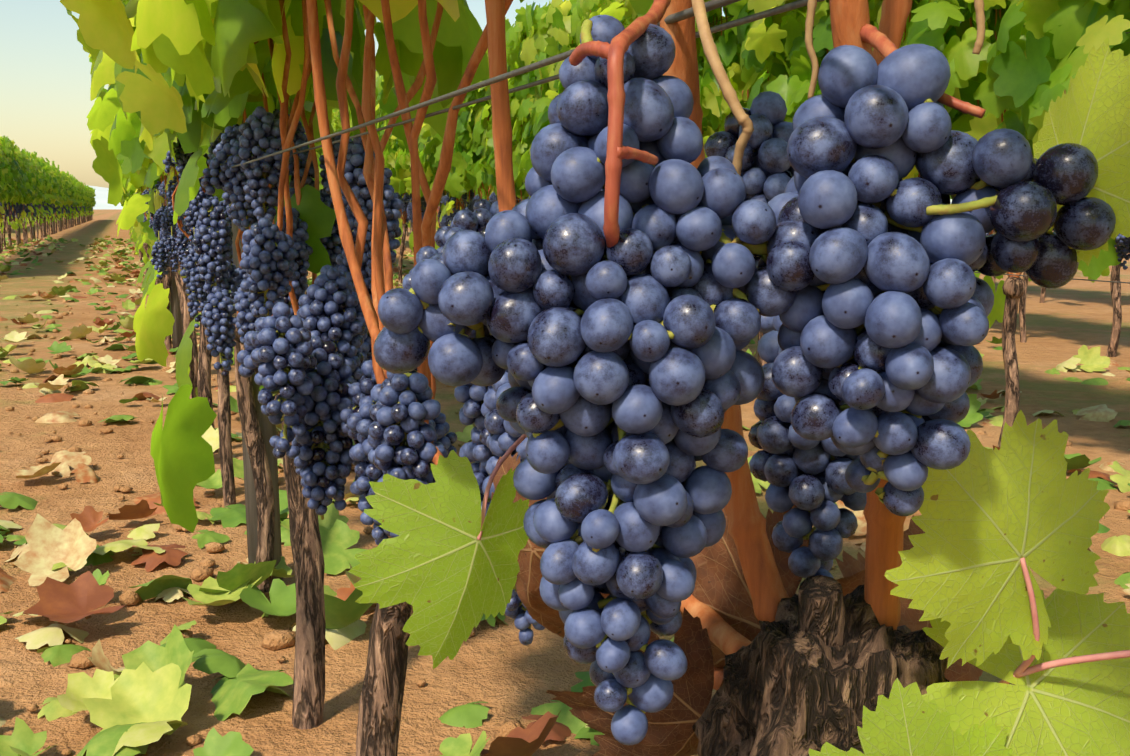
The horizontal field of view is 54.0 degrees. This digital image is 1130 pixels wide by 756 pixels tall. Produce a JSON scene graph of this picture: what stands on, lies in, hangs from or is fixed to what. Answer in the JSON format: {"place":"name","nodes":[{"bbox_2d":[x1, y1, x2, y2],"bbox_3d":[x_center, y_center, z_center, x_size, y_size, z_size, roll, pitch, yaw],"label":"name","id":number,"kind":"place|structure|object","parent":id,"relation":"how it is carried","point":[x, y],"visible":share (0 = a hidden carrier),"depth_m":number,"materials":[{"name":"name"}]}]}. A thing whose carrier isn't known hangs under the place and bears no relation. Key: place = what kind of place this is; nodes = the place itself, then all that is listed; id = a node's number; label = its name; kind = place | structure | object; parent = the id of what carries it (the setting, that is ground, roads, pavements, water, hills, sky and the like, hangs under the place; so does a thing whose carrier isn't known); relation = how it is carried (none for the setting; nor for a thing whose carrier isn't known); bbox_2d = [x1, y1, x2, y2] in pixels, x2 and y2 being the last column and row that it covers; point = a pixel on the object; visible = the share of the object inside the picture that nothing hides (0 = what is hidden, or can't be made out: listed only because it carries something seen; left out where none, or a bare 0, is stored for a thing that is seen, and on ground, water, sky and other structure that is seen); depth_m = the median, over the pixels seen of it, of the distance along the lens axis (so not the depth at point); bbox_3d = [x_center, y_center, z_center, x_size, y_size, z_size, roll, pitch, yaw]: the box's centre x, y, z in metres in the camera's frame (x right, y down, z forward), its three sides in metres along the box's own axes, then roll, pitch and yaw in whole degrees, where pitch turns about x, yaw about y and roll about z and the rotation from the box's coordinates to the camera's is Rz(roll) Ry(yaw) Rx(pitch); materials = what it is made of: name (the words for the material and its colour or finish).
{"place":"outdoors","nodes":[
{"label":"outdoors","id":0,"kind":"place"},
{"bbox_2d":[0,0,724,187],"label":"sky","id":1,"kind":"structure","parent":0,"point":[45,76],"materials":[{"name":"white"}]},
{"bbox_2d":[84,185,951,208],"bbox_3d":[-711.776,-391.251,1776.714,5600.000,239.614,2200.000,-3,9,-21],"label":"distant hills","id":2,"kind":"structure","parent":0,"point":[101,196],"depth_m":876.75,"materials":[{"name":"green plant"}]},
{"bbox_2d":[0,209,1129,755],"bbox_3d":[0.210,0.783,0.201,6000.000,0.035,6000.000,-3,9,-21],"label":"ground","id":3,"kind":"structure","parent":0,"point":[500,671],"depth_m":2.84,"materials":[{"name":"soil"}]},
{"bbox_2d":[0,149,6,203],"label":"vine","id":4,"kind":"object","parent":3,"relation":"on","point":[3,194],"visible":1,"depth_m":19.02,"materials":[{"name":"plant"}]},
{"bbox_2d":[0,146,8,214],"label":"vine","id":5,"kind":"object","parent":3,"relation":"on","point":[2,184],"visible":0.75,"depth_m":19.44,"materials":[{"name":"plant"}]},
{"bbox_2d":[0,136,14,252],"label":"vine","id":6,"kind":"object","parent":3,"relation":"on","point":[3,142],"visible":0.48,"depth_m":20.09,"materials":[{"name":"plant"}]},
{"bbox_2d":[0,141,17,251],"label":"vine","id":7,"kind":"object","parent":3,"relation":"on","point":[15,175],"visible":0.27,"depth_m":20.74,"materials":[{"name":"plant"}]},
{"bbox_2d":[0,136,19,249],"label":"vine","id":8,"kind":"object","parent":3,"relation":"on","point":[14,162],"visible":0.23,"depth_m":21.32,"materials":[{"name":"plant"}]},
{"bbox_2d":[4,139,21,245],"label":"vine","id":9,"kind":"object","parent":3,"relation":"on","point":[19,193],"visible":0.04,"depth_m":22.00,"materials":[{"name":"plant"}]},
{"bbox_2d":[6,150,23,246],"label":"vine","id":10,"kind":"object","parent":3,"relation":"on","point":[21,185],"visible":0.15,"depth_m":22.64,"materials":[{"name":"plant"}]},
{"bbox_2d":[10,146,31,244],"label":"vine","id":11,"kind":"object","parent":3,"relation":"on","point":[16,207],"visible":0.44,"depth_m":23.32,"materials":[{"name":"plant"}]},
{"bbox_2d":[18,158,31,228],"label":"vine","id":12,"kind":"object","parent":3,"relation":"on","point":[20,201],"visible":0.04,"depth_m":23.85,"materials":[{"name":"plant"}]},
{"bbox_2d":[19,151,35,243],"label":"vine","id":13,"kind":"object","parent":3,"relation":"on","point":[29,177],"depth_m":24.62,"materials":[{"name":"plant"}]},
{"bbox_2d":[22,152,36,243],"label":"vine","id":14,"kind":"object","parent":3,"relation":"on","point":[30,208],"visible":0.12,"depth_m":25.23,"materials":[{"name":"plant"}]},
{"bbox_2d":[24,156,36,242],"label":"vine","id":15,"kind":"object","parent":3,"relation":"on","point":[27,205],"visible":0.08,"depth_m":25.88,"materials":[{"name":"plant"}]},
{"bbox_2d":[27,151,41,242],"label":"vine","id":16,"kind":"object","parent":3,"relation":"on","point":[38,182],"visible":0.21,"depth_m":26.55,"materials":[{"name":"plant"}]},
{"bbox_2d":[30,158,43,240],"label":"vine","id":17,"kind":"object","parent":3,"relation":"on","point":[39,175],"visible":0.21,"depth_m":27.14,"materials":[{"name":"plant"}]},
{"bbox_2d":[28,168,47,224],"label":"vine","id":18,"kind":"object","parent":3,"relation":"on","point":[42,196],"visible":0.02,"depth_m":28.44,"materials":[{"name":"plant"}]},
{"bbox_2d":[31,159,45,220],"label":"vine","id":19,"kind":"object","parent":3,"relation":"on","point":[35,205],"visible":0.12,"depth_m":27.87,"materials":[{"name":"plant"}]},
{"bbox_2d":[35,161,48,238],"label":"vine","id":20,"kind":"object","parent":3,"relation":"on","point":[46,195],"visible":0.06,"depth_m":29.12,"materials":[{"name":"plant"}]},
{"bbox_2d":[37,157,50,238],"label":"vine","id":21,"kind":"object","parent":3,"relation":"on","point":[47,187],"visible":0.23,"depth_m":29.70,"materials":[{"name":"plant"}]},
{"bbox_2d":[40,163,52,237],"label":"vine","id":22,"kind":"object","parent":3,"relation":"on","point":[50,195],"depth_m":30.44,"materials":[{"name":"plant"}]},
{"bbox_2d":[38,161,57,217],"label":"vine","id":23,"kind":"object","parent":3,"relation":"on","point":[49,191],"visible":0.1,"depth_m":31.73,"materials":[{"name":"plant"}]},
{"bbox_2d":[42,169,55,237],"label":"vine","id":24,"kind":"object","parent":3,"relation":"on","point":[48,176],"visible":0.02,"depth_m":30.96,"materials":[{"name":"plant"}]},
{"bbox_2d":[45,166,55,220],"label":"vine","id":25,"kind":"object","parent":3,"relation":"on","point":[54,189],"visible":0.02,"depth_m":32.29,"materials":[{"name":"plant"}]},
{"bbox_2d":[46,165,57,234],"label":"vine","id":26,"kind":"object","parent":3,"relation":"on","point":[53,202],"visible":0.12,"depth_m":33.02,"materials":[{"name":"plant"}]},
{"bbox_2d":[47,167,58,234],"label":"vine","id":27,"kind":"object","parent":3,"relation":"on","point":[54,186],"visible":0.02,"depth_m":33.56,"materials":[{"name":"plant"}]},
{"bbox_2d":[50,169,58,233],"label":"vine","id":28,"kind":"object","parent":3,"relation":"on","point":[57,196],"depth_m":34.85,"materials":[{"name":"plant"}]},
{"bbox_2d":[49,165,61,234],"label":"vine","id":29,"kind":"object","parent":3,"relation":"on","point":[55,179],"visible":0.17,"depth_m":34.30,"materials":[{"name":"plant"}]},
{"bbox_2d":[52,171,61,221],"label":"vine","id":30,"kind":"object","parent":3,"relation":"on","point":[55,206],"visible":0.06,"depth_m":35.56,"materials":[{"name":"plant"}]},
{"bbox_2d":[54,175,63,219],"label":"vine","id":31,"kind":"object","parent":3,"relation":"on","point":[60,194],"visible":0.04,"depth_m":36.64,"materials":[{"name":"plant"}]},
{"bbox_2d":[54,168,66,232],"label":"vine","id":32,"kind":"object","parent":3,"relation":"on","point":[61,187],"visible":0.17,"depth_m":36.09,"materials":[{"name":"plant"}]},
{"bbox_2d":[56,172,65,223],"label":"vine","id":33,"kind":"object","parent":3,"relation":"on","point":[62,201],"visible":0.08,"depth_m":37.51,"materials":[{"name":"plant"}]},
{"bbox_2d":[57,171,65,231],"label":"vine","id":34,"kind":"object","parent":3,"relation":"on","point":[60,215],"visible":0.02,"depth_m":38.12,"materials":[{"name":"plant"}]},
{"bbox_2d":[58,175,66,220],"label":"vine","id":35,"kind":"object","parent":3,"relation":"on","point":[65,193],"depth_m":38.67,"materials":[{"name":"plant"}]},
{"bbox_2d":[60,171,70,218],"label":"vine","id":36,"kind":"object","parent":3,"relation":"on","point":[66,194],"visible":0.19,"depth_m":39.50,"materials":[{"name":"plant"}]},
{"bbox_2d":[61,175,70,229],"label":"vine","id":37,"kind":"object","parent":3,"relation":"on","point":[67,188],"visible":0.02,"depth_m":40.73,"materials":[{"name":"plant"}]},
{"bbox_2d":[62,173,71,229],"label":"vine","id":38,"kind":"object","parent":3,"relation":"on","point":[69,192],"visible":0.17,"depth_m":41.29,"materials":[{"name":"plant"}]},
{"bbox_2d":[63,174,72,229],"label":"vine","id":39,"kind":"object","parent":3,"relation":"on","point":[65,213],"visible":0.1,"depth_m":42.02,"materials":[{"name":"plant"}]},
{"bbox_2d":[65,176,71,228],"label":"vine","id":40,"kind":"object","parent":3,"relation":"on","point":[67,215],"visible":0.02,"depth_m":42.55,"materials":[{"name":"plant"}]},
{"bbox_2d":[65,174,73,213],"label":"vine","id":41,"kind":"object","parent":3,"relation":"on","point":[70,196],"visible":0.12,"depth_m":43.29,"materials":[{"name":"plant"}]},
{"bbox_2d":[67,177,75,227],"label":"vine","id":42,"kind":"object","parent":3,"relation":"on","point":[74,204],"visible":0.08,"depth_m":44.54,"materials":[{"name":"plant"}]},
{"bbox_2d":[69,177,76,227],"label":"vine","id":43,"kind":"object","parent":3,"relation":"on","point":[75,203],"visible":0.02,"depth_m":45.88,"materials":[{"name":"plant"}]},
{"bbox_2d":[73,179,78,226],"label":"vine","id":44,"kind":"object","parent":3,"relation":"on","point":[75,199],"visible":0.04,"depth_m":48.34,"materials":[{"name":"plant"}]},
{"bbox_2d":[72,185,79,226],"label":"vine","id":45,"kind":"object","parent":3,"relation":"on","point":[74,206],"visible":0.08,"depth_m":47.76,"materials":[{"name":"plant"}]},
{"bbox_2d":[74,182,81,225],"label":"vine","id":46,"kind":"object","parent":3,"relation":"on","point":[80,196],"visible":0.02,"depth_m":50.19,"materials":[{"name":"plant"}]},
{"bbox_2d":[76,182,83,224],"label":"vine","id":47,"kind":"object","parent":3,"relation":"on","point":[80,204],"visible":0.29,"depth_m":53.02,"materials":[{"name":"plant"}]},
{"bbox_2d":[78,184,85,224],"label":"vine","id":48,"kind":"object","parent":3,"relation":"on","point":[82,187],"visible":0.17,"depth_m":54.84,"materials":[{"name":"plant"}]},
{"bbox_2d":[83,189,88,222],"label":"vine","id":49,"kind":"object","parent":3,"relation":"on","point":[86,193],"visible":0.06,"depth_m":60.73,"materials":[{"name":"plant"}]},
{"bbox_2d":[103,85,146,253],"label":"vine","id":50,"kind":"object","parent":3,"relation":"on","point":[143,237],"depth_m":10.07,"materials":[{"name":"plant"}]},
{"bbox_2d":[120,198,142,260],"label":"vine","id":51,"kind":"object","parent":3,"relation":"on","point":[140,253],"depth_m":16.54,"materials":[{"name":"plant"}]},
{"bbox_2d":[121,194,148,269],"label":"vine","id":52,"kind":"object","parent":3,"relation":"on","point":[134,232],"depth_m":12.36,"materials":[{"name":"plant"}]},
{"bbox_2d":[89,57,183,327],"bbox_3d":[-1.965,-1.071,5.473,0.687,2.198,1.028,-2,9,-16],"label":"vine","id":53,"kind":"object","parent":3,"relation":"on","point":[149,271],"depth_m":5.59,"materials":[{"name":"plant"}]},
{"bbox_2d":[123,189,149,267],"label":"vine","id":54,"kind":"object","parent":3,"relation":"on","point":[131,192],"depth_m":11.74,"materials":[{"name":"plant"}]},
{"bbox_2d":[126,197,146,274],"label":"vine","id":55,"kind":"object","parent":3,"relation":"on","point":[145,271],"depth_m":13.29,"materials":[{"name":"plant"}]},
{"bbox_2d":[109,84,165,287],"bbox_3d":[-2.480,-1.255,6.762,0.613,2.170,0.895,-3,9,-21],"label":"vine","id":56,"kind":"object","parent":3,"relation":"on","point":[150,230],"depth_m":6.98,"materials":[{"name":"plant"}]},
{"bbox_2d":[127,190,148,242],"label":"vine","id":57,"kind":"object","parent":3,"relation":"on","point":[137,230],"depth_m":11.53,"materials":[{"name":"plant"}]},
{"bbox_2d":[134,191,141,250],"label":"vine","id":58,"kind":"object","parent":3,"relation":"on","point":[139,238],"depth_m":10.71,"materials":[{"name":"plant"}]},
{"bbox_2d":[122,187,154,262],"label":"vine","id":59,"kind":"object","parent":3,"relation":"on","point":[148,251],"depth_m":8.08,"materials":[{"name":"plant"}]},
{"bbox_2d":[83,46,195,398],"bbox_3d":[-1.453,-0.854,4.183,0.718,2.155,0.951,-3,9,-17],"label":"vine","id":60,"kind":"object","parent":3,"relation":"on","point":[134,208],"visible":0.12,"depth_m":4.33,"materials":[{"name":"plant"}]},
{"bbox_2d":[123,186,155,284],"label":"vine","id":61,"kind":"object","parent":3,"relation":"on","point":[150,243],"visible":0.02,"depth_m":8.72,"materials":[{"name":"plant"}]},
{"bbox_2d":[88,53,197,387],"bbox_3d":[-1.717,-0.976,4.825,0.672,2.207,1.006,-3,9,-16],"label":"vine","id":62,"kind":"object","parent":3,"relation":"on","point":[151,174],"visible":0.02,"depth_m":4.94,"materials":[{"name":"plant"}]},
{"bbox_2d":[118,159,171,349],"bbox_3d":[-2.199,-1.144,6.139,0.637,2.136,0.954,-4,9,-23],"label":"vine","id":63,"kind":"object","parent":3,"relation":"on","point":[135,181],"visible":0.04,"depth_m":6.16,"materials":[{"name":"plant"}]},
{"bbox_2d":[126,179,164,284],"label":"vine","id":64,"kind":"object","parent":3,"relation":"on","point":[147,222],"visible":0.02,"depth_m":7.58,"materials":[{"name":"plant"}]},
{"bbox_2d":[316,150,322,186],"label":"vine","id":65,"kind":"object","parent":3,"relation":"on","point":[318,161],"depth_m":14.95,"materials":[{"name":"plant"}]},
{"bbox_2d":[316,153,323,189],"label":"vine","id":66,"kind":"object","parent":3,"relation":"on","point":[320,177],"depth_m":14.39,"materials":[{"name":"plant"}]},
{"bbox_2d":[331,103,352,136],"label":"vine","id":67,"kind":"object","parent":3,"relation":"on","point":[336,123],"visible":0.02,"depth_m":12.85,"materials":[{"name":"plant"}]},
{"bbox_2d":[347,100,353,140],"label":"vine","id":68,"kind":"object","parent":3,"relation":"on","point":[351,124],"depth_m":12.53,"materials":[{"name":"plant"}]},
{"bbox_2d":[60,0,653,755],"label":"vine row","id":69,"kind":"object","parent":3,"relation":"on","point":[196,82],"visible":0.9,"depth_m":1.42,"materials":[{"name":"plant"}]},
{"bbox_2d":[375,87,402,244],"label":"vine","id":70,"kind":"object","parent":3,"relation":"on","point":[378,113],"visible":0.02,"depth_m":11.44,"materials":[{"name":"plant"}]},
{"bbox_2d":[375,71,411,285],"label":"vine","id":71,"kind":"object","parent":3,"relation":"on","point":[393,144],"visible":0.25,"depth_m":11.10,"materials":[{"name":"plant"}]},
{"bbox_2d":[382,78,427,252],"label":"vine","id":72,"kind":"object","parent":3,"relation":"on","point":[391,156],"visible":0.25,"depth_m":10.51,"materials":[{"name":"plant"}]},
{"bbox_2d":[400,211,409,250],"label":"vine","id":73,"kind":"object","parent":3,"relation":"on","point":[408,226],"visible":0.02,"depth_m":21.47,"materials":[{"name":"plant"}]},
{"bbox_2d":[398,122,451,227],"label":"vine","id":74,"kind":"object","parent":3,"relation":"on","point":[428,168],"visible":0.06,"depth_m":9.89,"materials":[{"name":"plant"}]},
{"bbox_2d":[418,125,490,249],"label":"vine","id":75,"kind":"object","parent":3,"relation":"on","point":[425,144],"visible":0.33,"depth_m":9.31,"materials":[{"name":"plant"}]},
{"bbox_2d":[424,88,515,221],"bbox_3d":[-0.614,-1.541,8.656,0.762,2.161,1.010,-4,10,-26],"label":"vine","id":76,"kind":"object","parent":3,"relation":"on","point":[472,160],"visible":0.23,"depth_m":8.56,"materials":[{"name":"plant"}]},
{"bbox_2d":[478,189,487,198],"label":"vine","id":77,"kind":"object","parent":3,"relation":"on","point":[483,197],"visible":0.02,"depth_m":16.08,"materials":[{"name":"plant"}]},
{"bbox_2d":[465,17,532,204],"bbox_3d":[-0.343,-1.451,8.030,0.698,2.172,0.927,-3,9,-17],"label":"vine","id":78,"kind":"object","parent":3,"relation":"on","point":[488,173],"visible":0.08,"depth_m":7.96,"materials":[{"name":"plant"}]},
{"bbox_2d":[494,0,567,198],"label":"vine","id":79,"kind":"object","parent":3,"relation":"on","point":[532,45],"visible":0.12,"depth_m":7.16,"materials":[{"name":"plant"}]},
{"bbox_2d":[0,235,1129,755],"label":"fallen leaves","id":80,"kind":"object","parent":3,"relation":"on","point":[138,703],"visible":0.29,"depth_m":2.28,"materials":[{"name":"green plant"}]},
{"bbox_2d":[0,0,1129,580],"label":"trellis posts and wires","id":81,"kind":"object","parent":3,"relation":"on","point":[268,428],"depth_m":2.32,"materials":[{"name":"brown wood"}]},
{"bbox_2d":[0,273,1129,755],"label":"soil clods and stones","id":82,"kind":"object","parent":3,"relation":"on","point":[272,639],"visible":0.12,"depth_m":2.54,"materials":[{"name":"brown soil"}]},
{"bbox_2d":[530,0,603,133],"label":"vine","id":83,"kind":"object","parent":3,"relation":"on","point":[566,18],"visible":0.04,"depth_m":6.56,"materials":[{"name":"plant"}]},
{"bbox_2d":[570,0,648,49],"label":"vine","id":84,"kind":"object","parent":3,"relation":"on","point":[621,11],"depth_m":5.86,"materials":[{"name":"plant"}]},
{"bbox_2d":[624,0,761,157],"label":"vine","id":85,"kind":"object","parent":3,"relation":"on","point":[713,16],"depth_m":5.18,"materials":[{"name":"plant"}]},
{"bbox_2d":[306,0,1129,755],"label":"vine","id":86,"kind":"object","parent":3,"relation":"on","point":[984,533],"depth_m":0.33,"materials":[{"name":"green plant"}]},
{"bbox_2d":[373,15,1115,744],"bbox_3d":[0.017,0.000,0.499,0.190,0.250,0.480,-1,9,-8],"label":"grape cluster","id":87,"kind":"object","parent":86,"relation":"hanging from","point":[825,253],"visible":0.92,"depth_m":0.28,"materials":[{"name":"blue food"}]},
{"bbox_2d":[695,0,829,365],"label":"vine","id":88,"kind":"object","parent":3,"relation":"on","point":[748,73],"visible":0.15,"depth_m":4.70,"materials":[{"name":"plant"}]},
{"bbox_2d":[745,0,962,179],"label":"vine","id":89,"kind":"object","parent":3,"relation":"on","point":[763,44],"visible":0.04,"depth_m":4.25,"materials":[{"name":"plant"}]},
{"bbox_2d":[907,0,1114,446],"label":"vine","id":90,"kind":"object","parent":3,"relation":"on","point":[1014,70],"visible":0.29,"depth_m":3.48,"materials":[{"name":"plant"}]},
{"bbox_2d":[1003,112,1054,342],"bbox_3d":[2.775,-1.264,6.607,0.650,2.238,0.949,-4,9,-23],"label":"vine","id":91,"kind":"object","parent":3,"relation":"on","point":[1022,308],"visible":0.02,"depth_m":6.75,"materials":[{"name":"plant"}]},
{"bbox_2d":[1039,231,1053,302],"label":"vine","id":92,"kind":"object","parent":3,"relation":"on","point":[1042,295],"depth_m":9.63,"materials":[{"name":"plant"}]},
{"bbox_2d":[1028,0,1129,279],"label":"vine","id":93,"kind":"object","parent":3,"relation":"on","point":[1091,23],"visible":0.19,"depth_m":3.10,"materials":[{"name":"plant"}]},
{"bbox_2d":[1078,245,1123,356],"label":"vine","id":94,"kind":"object","parent":3,"relation":"on","point":[1116,322],"depth_m":6.04,"materials":[{"name":"plant"}]}
]}

